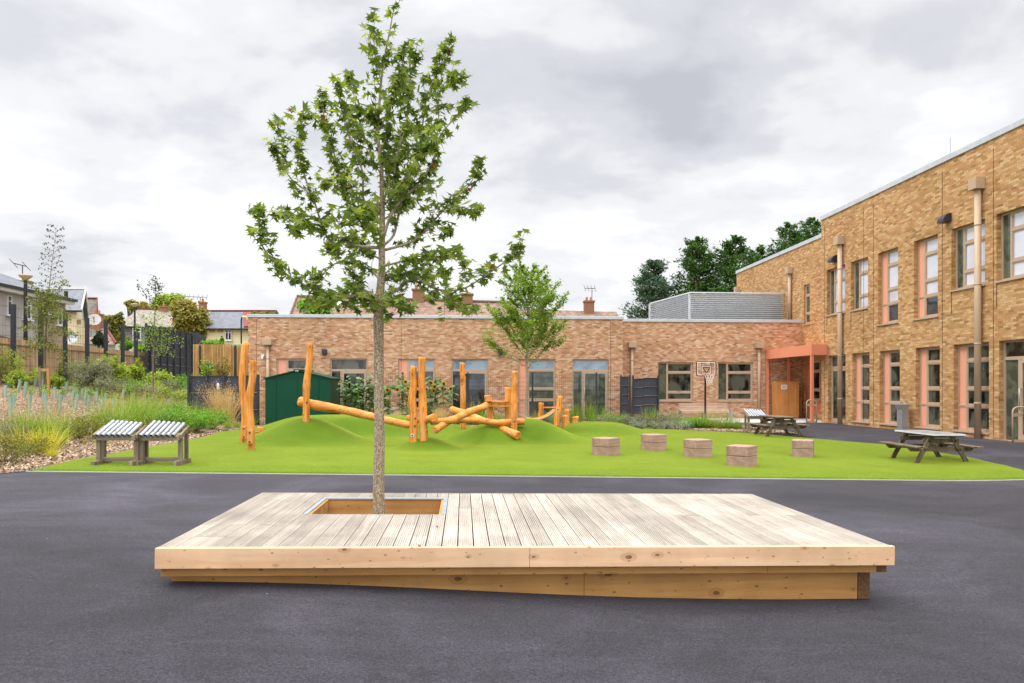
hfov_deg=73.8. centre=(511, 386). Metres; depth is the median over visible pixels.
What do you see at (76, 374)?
shrub
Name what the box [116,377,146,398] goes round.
shrub
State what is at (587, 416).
ornamental grass
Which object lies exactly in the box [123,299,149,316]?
garden tree
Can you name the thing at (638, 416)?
shrub
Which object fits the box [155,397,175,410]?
ornamental grass
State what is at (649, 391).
board gate
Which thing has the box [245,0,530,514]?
sweetgum tree
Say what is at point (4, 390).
tree guard
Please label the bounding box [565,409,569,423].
log stump
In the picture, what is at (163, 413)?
shrub
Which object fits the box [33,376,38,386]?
tree guard
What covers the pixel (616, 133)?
sky
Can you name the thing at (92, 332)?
satellite dish
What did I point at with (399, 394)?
sunflower plant
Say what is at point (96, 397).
tree guard
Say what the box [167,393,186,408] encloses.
ornamental grass
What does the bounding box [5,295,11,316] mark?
window
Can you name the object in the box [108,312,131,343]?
garden tree
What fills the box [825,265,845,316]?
window
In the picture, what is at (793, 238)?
tree
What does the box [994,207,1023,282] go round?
window
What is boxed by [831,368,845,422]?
door
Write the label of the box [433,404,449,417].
ornamental grass
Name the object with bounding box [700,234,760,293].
conifer tree
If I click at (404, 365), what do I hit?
window
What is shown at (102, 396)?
tree guard
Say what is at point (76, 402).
tree guard
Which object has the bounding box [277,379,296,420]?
door
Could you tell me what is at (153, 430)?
outdoor chimes
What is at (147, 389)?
shrub
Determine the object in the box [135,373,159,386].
shrub
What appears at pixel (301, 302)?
garden bush
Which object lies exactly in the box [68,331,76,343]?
satellite dish
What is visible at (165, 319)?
stone roofed house
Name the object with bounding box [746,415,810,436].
picnic table
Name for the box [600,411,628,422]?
shrub
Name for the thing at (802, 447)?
timber cube seat
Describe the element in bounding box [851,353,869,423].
window
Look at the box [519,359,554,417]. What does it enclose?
window
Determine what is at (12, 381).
shrub
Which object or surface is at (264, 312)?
garden bush
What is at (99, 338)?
garden bush
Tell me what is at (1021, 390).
door
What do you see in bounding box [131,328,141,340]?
window
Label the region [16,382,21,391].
tree guard
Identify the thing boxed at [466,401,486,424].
ornamental grass
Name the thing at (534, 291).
young maple tree
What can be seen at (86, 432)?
shrub
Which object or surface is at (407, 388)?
sunflower plant
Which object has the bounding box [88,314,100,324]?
satellite dish
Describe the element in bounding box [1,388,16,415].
tree guard
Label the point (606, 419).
shrub
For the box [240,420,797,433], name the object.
mulch bed ground
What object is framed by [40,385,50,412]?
tree guard
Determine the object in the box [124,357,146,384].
shrub
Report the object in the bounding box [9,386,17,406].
tree guard
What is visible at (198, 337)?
acoustic wall
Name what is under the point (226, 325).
cream terrace house
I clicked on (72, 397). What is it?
tree guard
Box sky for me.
[0,0,1023,359]
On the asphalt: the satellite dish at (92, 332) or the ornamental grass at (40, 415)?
the ornamental grass at (40, 415)
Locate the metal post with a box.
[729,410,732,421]
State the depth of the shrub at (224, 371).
36.92 m
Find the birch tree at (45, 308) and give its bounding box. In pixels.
[15,224,80,388]
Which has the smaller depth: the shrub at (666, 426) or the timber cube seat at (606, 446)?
the timber cube seat at (606, 446)
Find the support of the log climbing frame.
on the lawn at (325, 442)
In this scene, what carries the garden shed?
on the mulch bed ground at (261, 424)
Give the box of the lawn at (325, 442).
[34,414,1023,479]
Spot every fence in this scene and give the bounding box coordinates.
[0,304,151,385]
[0,338,144,384]
[193,344,247,392]
[260,372,619,420]
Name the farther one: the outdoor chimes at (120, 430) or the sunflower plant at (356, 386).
the sunflower plant at (356, 386)
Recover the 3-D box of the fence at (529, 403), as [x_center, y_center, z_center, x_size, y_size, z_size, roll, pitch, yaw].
[-3.229,0.540,31.447,16.711,2.420,0.070,0,0,-3]
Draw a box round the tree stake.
[39,368,49,398]
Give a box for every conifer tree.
[619,258,680,318]
[668,235,727,297]
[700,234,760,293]
[746,245,767,263]
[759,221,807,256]
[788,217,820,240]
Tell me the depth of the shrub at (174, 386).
34.87 m
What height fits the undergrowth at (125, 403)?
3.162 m
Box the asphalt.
[0,399,1023,682]
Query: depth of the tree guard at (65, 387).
28.04 m
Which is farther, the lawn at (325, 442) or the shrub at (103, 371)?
the shrub at (103, 371)
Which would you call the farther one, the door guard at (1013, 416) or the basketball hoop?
the basketball hoop
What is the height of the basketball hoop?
2.546 m
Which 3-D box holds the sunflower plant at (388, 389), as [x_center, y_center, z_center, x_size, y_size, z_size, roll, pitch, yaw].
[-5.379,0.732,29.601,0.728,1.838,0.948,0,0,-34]
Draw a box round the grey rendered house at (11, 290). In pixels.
[0,273,77,343]
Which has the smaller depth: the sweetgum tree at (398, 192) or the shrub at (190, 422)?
the sweetgum tree at (398, 192)
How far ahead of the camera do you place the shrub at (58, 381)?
31.06 m
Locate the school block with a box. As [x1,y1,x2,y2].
[734,117,1023,442]
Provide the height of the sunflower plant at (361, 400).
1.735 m
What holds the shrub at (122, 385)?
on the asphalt
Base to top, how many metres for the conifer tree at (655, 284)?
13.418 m
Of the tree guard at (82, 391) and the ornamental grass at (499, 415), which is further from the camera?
the ornamental grass at (499, 415)
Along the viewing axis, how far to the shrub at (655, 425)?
26.35 m
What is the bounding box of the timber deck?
[155,492,894,598]
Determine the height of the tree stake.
1.370 m
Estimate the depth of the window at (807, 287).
35.79 m
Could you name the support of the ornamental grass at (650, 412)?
on the mulch bed ground at (261, 424)
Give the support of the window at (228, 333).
in the cream terrace house at (226, 325)
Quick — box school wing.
[247,314,801,419]
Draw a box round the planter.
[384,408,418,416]
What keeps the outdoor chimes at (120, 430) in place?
on the lawn at (325, 442)
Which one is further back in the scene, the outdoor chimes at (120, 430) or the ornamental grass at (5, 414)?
the ornamental grass at (5, 414)
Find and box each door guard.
[806,399,816,422]
[1012,406,1023,442]
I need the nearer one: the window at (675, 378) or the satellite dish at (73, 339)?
the window at (675, 378)
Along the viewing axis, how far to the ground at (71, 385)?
34.42 m
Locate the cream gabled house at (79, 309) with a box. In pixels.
[43,288,88,345]
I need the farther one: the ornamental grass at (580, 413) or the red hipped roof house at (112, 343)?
the red hipped roof house at (112, 343)
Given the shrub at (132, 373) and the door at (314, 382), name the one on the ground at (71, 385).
the shrub at (132, 373)
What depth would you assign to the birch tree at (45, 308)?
26.96 m
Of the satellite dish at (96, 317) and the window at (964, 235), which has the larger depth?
the satellite dish at (96, 317)
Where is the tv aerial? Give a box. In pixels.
[9,258,30,273]
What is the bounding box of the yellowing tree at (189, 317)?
[168,294,213,366]
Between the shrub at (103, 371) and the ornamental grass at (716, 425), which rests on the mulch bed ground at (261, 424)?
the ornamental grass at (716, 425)
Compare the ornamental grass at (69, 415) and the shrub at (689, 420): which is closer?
the ornamental grass at (69, 415)
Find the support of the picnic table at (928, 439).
on the lawn at (325, 442)
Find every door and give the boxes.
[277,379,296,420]
[295,379,317,415]
[342,371,365,410]
[465,372,486,416]
[583,372,606,418]
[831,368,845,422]
[1019,360,1023,438]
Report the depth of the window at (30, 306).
40.27 m
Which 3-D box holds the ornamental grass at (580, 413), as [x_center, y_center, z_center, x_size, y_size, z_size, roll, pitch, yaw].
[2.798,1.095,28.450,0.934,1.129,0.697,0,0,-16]
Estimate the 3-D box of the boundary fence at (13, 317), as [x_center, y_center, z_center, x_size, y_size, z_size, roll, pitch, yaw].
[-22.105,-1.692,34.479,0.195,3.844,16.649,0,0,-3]
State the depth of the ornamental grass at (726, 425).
26.19 m
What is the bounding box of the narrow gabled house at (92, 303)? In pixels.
[84,297,97,327]
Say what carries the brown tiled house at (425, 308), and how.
on the ground at (71, 385)
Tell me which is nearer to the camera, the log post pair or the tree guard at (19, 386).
the log post pair
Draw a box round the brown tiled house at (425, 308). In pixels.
[289,285,618,371]
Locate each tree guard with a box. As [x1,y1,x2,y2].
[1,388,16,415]
[2,385,6,396]
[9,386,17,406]
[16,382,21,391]
[22,382,27,397]
[25,385,36,413]
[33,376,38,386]
[39,384,49,400]
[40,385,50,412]
[51,382,56,399]
[56,384,65,412]
[63,378,68,396]
[69,382,75,405]
[73,382,84,411]
[79,388,83,400]
[82,386,88,404]
[82,388,94,411]
[94,391,97,404]
[99,390,106,408]
[108,391,117,406]
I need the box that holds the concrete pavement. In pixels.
[697,418,826,422]
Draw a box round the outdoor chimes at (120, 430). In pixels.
[91,420,146,465]
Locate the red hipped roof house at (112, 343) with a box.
[84,310,138,351]
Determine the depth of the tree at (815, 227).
63.73 m
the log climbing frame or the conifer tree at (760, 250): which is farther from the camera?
the conifer tree at (760, 250)
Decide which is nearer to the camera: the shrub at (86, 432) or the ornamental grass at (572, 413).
the shrub at (86, 432)
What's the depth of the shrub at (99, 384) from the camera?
30.55 m
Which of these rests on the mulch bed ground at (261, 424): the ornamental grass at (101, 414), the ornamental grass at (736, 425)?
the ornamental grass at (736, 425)
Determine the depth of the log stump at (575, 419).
24.91 m
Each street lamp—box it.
[18,274,32,339]
[130,303,138,325]
[240,316,247,343]
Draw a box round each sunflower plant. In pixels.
[336,379,353,406]
[346,375,365,408]
[353,385,371,410]
[363,375,373,412]
[369,383,393,411]
[384,382,395,414]
[393,374,408,414]
[399,374,409,414]
[425,376,441,415]
[430,378,452,413]
[437,380,457,416]
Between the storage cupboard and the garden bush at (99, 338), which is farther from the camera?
the garden bush at (99, 338)
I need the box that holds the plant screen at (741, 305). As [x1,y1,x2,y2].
[649,292,784,319]
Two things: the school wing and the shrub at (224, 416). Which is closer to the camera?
the shrub at (224, 416)
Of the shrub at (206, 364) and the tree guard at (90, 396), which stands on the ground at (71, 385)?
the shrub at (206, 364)
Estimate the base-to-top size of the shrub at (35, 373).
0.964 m
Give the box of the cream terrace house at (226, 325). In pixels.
[196,299,278,343]
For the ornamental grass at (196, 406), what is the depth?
27.96 m
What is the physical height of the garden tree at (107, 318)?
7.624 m
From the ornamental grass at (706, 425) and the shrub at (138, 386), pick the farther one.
the shrub at (138, 386)
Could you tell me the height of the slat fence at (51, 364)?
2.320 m
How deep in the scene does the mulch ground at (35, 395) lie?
21.45 m
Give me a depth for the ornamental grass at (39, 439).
14.67 m
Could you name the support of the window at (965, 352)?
in the school block
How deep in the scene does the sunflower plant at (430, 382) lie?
29.63 m
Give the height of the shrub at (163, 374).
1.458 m
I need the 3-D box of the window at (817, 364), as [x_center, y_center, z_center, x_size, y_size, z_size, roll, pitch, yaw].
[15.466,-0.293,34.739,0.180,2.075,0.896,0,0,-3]
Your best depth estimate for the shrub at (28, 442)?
14.26 m
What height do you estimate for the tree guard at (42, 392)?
0.773 m
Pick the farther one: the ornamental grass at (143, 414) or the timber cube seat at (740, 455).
the ornamental grass at (143, 414)
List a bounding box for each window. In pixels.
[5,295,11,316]
[22,300,33,320]
[56,308,62,326]
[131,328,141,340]
[224,330,232,340]
[277,358,313,374]
[398,359,434,414]
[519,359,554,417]
[658,362,693,401]
[717,362,753,401]
[803,284,809,325]
[814,360,820,401]
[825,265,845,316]
[849,258,867,311]
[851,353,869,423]
[876,248,898,325]
[878,350,899,425]
[912,235,937,320]
[914,346,939,429]
[949,220,985,291]
[952,342,989,434]
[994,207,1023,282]
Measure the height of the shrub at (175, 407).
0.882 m
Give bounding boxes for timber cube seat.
[592,437,619,455]
[641,434,666,450]
[683,438,712,457]
[726,444,756,466]
[792,439,813,457]
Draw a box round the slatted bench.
[678,403,728,419]
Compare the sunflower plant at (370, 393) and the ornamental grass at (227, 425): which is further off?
the sunflower plant at (370, 393)
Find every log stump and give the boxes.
[561,415,567,426]
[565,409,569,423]
[572,416,578,422]
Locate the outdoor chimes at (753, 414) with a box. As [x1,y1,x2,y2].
[743,409,767,431]
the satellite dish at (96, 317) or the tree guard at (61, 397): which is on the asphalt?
the tree guard at (61, 397)
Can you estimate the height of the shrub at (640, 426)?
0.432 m
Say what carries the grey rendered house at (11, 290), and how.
on the ground at (71, 385)
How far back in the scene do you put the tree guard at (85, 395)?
26.45 m
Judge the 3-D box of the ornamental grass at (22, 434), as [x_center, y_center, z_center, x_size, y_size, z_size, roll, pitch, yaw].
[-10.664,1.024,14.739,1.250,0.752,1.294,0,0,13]
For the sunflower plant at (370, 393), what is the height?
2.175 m
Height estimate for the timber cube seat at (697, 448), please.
0.470 m
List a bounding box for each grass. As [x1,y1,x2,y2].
[0,399,29,435]
[1,419,46,448]
[3,405,35,428]
[6,399,50,435]
[19,398,60,429]
[19,422,81,449]
[21,405,63,435]
[23,424,61,452]
[34,398,70,426]
[36,409,87,445]
[39,443,61,456]
[42,406,76,434]
[50,401,83,425]
[68,383,140,425]
[81,392,123,428]
[90,381,167,422]
[103,382,167,414]
[108,377,160,426]
[126,380,174,415]
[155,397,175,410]
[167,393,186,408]
[185,398,207,414]
[196,378,236,420]
[203,383,240,423]
[223,418,234,428]
[232,418,240,427]
[389,407,405,414]
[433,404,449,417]
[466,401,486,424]
[469,402,495,424]
[494,408,504,419]
[566,403,580,422]
[573,400,585,421]
[578,402,595,420]
[585,405,599,420]
[597,404,609,417]
[640,406,651,418]
[647,405,659,420]
[690,406,715,427]
[705,409,728,428]
[716,411,738,428]
[723,416,743,429]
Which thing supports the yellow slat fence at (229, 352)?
on the ground at (71, 385)
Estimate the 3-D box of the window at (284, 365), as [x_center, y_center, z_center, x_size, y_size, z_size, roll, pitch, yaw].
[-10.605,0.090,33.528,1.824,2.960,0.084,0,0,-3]
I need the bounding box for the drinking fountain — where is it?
[894,401,909,429]
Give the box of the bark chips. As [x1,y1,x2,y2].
[0,396,793,471]
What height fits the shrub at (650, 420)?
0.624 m
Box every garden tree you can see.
[104,315,113,327]
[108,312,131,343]
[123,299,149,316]
[148,292,190,308]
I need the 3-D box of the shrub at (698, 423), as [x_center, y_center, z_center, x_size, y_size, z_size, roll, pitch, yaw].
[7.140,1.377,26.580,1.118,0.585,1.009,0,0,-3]
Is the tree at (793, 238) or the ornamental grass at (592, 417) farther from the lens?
the tree at (793, 238)
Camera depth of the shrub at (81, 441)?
16.54 m
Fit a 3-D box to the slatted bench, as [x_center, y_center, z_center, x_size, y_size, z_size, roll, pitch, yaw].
[9.363,1.275,33.085,2.485,0.950,0.625,0,0,-3]
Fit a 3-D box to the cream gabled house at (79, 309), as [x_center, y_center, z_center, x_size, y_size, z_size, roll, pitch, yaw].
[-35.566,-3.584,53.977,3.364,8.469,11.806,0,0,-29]
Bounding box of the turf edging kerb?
[25,471,1023,480]
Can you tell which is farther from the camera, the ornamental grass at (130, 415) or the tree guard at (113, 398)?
the tree guard at (113, 398)
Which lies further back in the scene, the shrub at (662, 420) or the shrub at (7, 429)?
the shrub at (662, 420)
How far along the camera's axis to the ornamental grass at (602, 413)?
28.71 m
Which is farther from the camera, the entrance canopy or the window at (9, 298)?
the window at (9, 298)
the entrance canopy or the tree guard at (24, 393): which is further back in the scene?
the entrance canopy
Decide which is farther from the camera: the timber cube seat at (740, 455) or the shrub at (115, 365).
the shrub at (115, 365)
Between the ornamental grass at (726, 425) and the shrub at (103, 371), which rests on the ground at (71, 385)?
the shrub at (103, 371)
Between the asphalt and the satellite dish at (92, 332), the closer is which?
the asphalt
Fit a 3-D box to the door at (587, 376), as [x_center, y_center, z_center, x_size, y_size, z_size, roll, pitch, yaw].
[4.190,0.425,34.366,1.216,2.370,0.141,0,0,-3]
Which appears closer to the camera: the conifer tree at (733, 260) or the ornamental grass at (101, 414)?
the ornamental grass at (101, 414)
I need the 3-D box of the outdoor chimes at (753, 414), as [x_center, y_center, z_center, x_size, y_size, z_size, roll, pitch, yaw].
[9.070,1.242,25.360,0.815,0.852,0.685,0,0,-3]
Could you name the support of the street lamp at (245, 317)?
on the ground at (71, 385)
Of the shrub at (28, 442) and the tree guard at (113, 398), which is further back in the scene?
the tree guard at (113, 398)
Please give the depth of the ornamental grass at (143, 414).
21.92 m
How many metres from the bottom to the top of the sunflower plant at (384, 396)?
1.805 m
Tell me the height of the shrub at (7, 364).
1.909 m
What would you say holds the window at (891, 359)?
in the school block
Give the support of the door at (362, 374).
in the school wing
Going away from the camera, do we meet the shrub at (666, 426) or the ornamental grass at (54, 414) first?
the ornamental grass at (54, 414)
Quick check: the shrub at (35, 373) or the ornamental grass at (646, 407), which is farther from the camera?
the shrub at (35, 373)
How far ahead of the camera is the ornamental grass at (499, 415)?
29.13 m
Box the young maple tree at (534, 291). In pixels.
[478,260,570,416]
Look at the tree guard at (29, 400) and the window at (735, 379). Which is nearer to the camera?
the tree guard at (29, 400)
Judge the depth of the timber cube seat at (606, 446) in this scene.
16.68 m
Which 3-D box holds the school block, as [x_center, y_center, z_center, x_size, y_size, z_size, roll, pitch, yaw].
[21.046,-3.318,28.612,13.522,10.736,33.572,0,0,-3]
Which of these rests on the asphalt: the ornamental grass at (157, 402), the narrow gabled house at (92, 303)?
the ornamental grass at (157, 402)
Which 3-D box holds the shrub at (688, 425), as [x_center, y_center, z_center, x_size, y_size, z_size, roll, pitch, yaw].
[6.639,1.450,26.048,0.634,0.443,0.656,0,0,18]
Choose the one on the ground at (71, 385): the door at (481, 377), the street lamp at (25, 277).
the street lamp at (25, 277)
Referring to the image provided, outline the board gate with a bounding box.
[620,375,658,421]
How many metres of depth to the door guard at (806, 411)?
31.13 m
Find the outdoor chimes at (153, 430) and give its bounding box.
[135,420,190,465]
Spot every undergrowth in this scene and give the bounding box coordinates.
[26,365,239,445]
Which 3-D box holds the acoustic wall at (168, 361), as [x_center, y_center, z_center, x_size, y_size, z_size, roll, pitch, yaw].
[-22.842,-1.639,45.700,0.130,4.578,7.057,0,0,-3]
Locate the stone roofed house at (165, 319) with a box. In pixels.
[124,303,210,374]
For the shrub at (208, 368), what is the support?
on the ground at (71, 385)
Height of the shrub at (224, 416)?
1.039 m
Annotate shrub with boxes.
[0,342,29,383]
[0,415,34,439]
[0,428,40,463]
[1,367,32,387]
[1,428,57,455]
[20,366,51,384]
[42,371,65,388]
[51,415,102,438]
[55,358,80,382]
[61,357,101,390]
[69,412,110,431]
[76,438,88,444]
[77,357,116,389]
[84,375,116,394]
[94,351,127,384]
[100,376,137,398]
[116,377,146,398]
[117,362,138,383]
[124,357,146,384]
[129,382,160,400]
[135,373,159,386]
[142,406,181,427]
[145,380,172,401]
[148,368,175,386]
[158,406,204,429]
[159,399,193,414]
[160,379,182,396]
[169,388,186,403]
[171,373,186,389]
[176,405,222,431]
[196,406,234,429]
[198,363,217,375]
[199,355,215,375]
[215,356,231,375]
[533,408,553,424]
[544,412,569,423]
[590,412,619,422]
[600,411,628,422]
[615,410,645,424]
[623,412,650,427]
[635,421,648,428]
[637,413,662,426]
[648,411,673,426]
[649,419,663,428]
[654,406,682,425]
[662,420,672,428]
[670,421,686,428]
[671,416,701,428]
[680,421,693,428]
[681,416,708,428]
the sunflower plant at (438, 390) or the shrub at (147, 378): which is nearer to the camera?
the sunflower plant at (438, 390)
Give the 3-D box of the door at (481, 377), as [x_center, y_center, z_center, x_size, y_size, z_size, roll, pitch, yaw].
[-1.856,0.425,34.038,1.189,2.370,0.065,0,0,-3]
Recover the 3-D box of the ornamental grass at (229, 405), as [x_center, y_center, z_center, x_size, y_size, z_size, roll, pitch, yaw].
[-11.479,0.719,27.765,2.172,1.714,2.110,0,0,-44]
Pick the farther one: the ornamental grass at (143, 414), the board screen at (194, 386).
the board screen at (194, 386)
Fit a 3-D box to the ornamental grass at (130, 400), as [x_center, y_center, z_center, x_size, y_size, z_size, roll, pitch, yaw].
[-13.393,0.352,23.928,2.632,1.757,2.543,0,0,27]
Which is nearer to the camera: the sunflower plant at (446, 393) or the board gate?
the sunflower plant at (446, 393)
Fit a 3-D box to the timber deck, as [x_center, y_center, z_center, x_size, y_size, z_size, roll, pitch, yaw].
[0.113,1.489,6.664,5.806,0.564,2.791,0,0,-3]
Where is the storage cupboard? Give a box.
[772,381,798,417]
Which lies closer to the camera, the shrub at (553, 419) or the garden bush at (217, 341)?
the shrub at (553, 419)
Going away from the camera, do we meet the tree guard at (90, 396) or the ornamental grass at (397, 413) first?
the tree guard at (90, 396)
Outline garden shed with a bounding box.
[263,369,340,424]
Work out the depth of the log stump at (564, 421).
24.41 m
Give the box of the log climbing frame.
[297,343,564,442]
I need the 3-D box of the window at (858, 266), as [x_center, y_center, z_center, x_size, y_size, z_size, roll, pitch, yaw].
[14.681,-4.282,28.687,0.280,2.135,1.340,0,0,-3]
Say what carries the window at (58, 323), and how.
in the grey rendered house at (11, 290)
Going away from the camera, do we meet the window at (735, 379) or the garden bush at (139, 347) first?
the window at (735, 379)
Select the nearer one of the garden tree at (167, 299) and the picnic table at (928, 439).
the picnic table at (928, 439)
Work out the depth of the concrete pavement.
33.17 m
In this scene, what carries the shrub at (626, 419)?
on the lawn at (325, 442)
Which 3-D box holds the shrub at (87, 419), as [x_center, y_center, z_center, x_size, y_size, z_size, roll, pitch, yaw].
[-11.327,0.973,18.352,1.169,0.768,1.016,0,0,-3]
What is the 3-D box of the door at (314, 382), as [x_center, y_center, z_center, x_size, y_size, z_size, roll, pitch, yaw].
[-8.570,0.680,28.511,0.935,2.041,0.044,0,0,-3]
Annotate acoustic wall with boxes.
[145,323,192,383]
[194,332,205,346]
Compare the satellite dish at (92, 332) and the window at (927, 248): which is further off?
the satellite dish at (92, 332)
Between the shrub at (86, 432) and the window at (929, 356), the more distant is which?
the window at (929, 356)
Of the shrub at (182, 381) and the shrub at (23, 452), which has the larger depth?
the shrub at (182, 381)
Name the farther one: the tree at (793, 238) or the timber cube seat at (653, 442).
the tree at (793, 238)
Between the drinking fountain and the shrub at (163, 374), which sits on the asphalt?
the drinking fountain
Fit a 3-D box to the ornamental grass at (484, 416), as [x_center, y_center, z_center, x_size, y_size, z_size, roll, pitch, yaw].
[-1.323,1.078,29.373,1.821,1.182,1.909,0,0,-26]
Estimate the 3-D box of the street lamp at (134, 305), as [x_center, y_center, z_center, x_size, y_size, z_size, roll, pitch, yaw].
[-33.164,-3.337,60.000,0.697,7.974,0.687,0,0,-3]
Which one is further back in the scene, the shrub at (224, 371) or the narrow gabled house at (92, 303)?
the narrow gabled house at (92, 303)
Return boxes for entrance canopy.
[765,344,827,422]
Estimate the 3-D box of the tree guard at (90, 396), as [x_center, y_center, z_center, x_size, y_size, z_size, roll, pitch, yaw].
[-15.058,0.457,24.364,0.443,1.004,0.322,0,0,-3]
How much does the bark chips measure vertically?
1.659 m
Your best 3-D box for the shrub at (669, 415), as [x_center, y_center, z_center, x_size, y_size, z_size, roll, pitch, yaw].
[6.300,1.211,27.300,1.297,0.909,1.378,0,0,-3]
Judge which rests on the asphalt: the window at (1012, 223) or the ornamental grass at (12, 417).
the ornamental grass at (12, 417)
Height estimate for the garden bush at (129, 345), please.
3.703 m
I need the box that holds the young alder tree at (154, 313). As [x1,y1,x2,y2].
[128,274,183,404]
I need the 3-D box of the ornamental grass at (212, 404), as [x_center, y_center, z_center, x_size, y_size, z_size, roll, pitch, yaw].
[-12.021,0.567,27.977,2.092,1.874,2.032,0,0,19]
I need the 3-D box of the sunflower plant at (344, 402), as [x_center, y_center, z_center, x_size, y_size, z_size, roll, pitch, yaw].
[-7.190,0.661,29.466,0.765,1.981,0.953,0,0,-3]
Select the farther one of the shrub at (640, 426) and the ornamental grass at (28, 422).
the shrub at (640, 426)
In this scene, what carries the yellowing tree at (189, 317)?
on the ground at (71, 385)
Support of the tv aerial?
attached to the grey rendered house at (11, 290)
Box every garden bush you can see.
[90,330,108,347]
[118,340,133,350]
[132,344,144,352]
[200,335,224,346]
[249,310,277,313]
[290,294,334,313]
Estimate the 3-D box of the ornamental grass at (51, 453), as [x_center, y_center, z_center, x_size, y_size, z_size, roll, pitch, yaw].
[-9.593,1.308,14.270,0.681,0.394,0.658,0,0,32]
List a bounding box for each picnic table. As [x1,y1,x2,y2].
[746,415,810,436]
[879,430,982,462]
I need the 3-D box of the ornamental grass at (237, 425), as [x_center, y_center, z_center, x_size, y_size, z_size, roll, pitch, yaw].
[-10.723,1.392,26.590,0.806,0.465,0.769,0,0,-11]
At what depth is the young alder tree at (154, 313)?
27.96 m
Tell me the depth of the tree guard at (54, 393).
26.66 m
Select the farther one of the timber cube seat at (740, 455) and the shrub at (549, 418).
the shrub at (549, 418)
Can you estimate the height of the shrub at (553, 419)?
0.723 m
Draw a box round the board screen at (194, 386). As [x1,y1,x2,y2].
[187,374,259,424]
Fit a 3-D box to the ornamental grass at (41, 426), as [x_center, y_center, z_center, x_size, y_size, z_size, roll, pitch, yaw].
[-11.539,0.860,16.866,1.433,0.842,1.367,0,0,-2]
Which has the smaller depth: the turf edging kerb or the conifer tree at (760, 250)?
the turf edging kerb
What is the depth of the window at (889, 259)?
26.86 m
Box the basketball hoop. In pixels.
[696,361,715,417]
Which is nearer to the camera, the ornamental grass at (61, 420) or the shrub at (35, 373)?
the ornamental grass at (61, 420)
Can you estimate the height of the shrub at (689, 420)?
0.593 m
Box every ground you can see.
[0,383,264,472]
[62,384,1010,439]
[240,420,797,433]
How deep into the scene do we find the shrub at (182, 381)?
40.23 m
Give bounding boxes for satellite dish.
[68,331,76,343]
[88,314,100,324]
[90,329,94,336]
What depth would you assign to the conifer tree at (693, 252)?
59.35 m
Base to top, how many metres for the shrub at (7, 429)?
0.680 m
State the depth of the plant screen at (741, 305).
38.17 m
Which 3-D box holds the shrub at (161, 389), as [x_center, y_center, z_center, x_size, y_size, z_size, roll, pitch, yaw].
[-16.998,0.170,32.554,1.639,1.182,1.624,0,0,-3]
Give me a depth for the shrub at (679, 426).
26.05 m
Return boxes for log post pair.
[239,342,265,449]

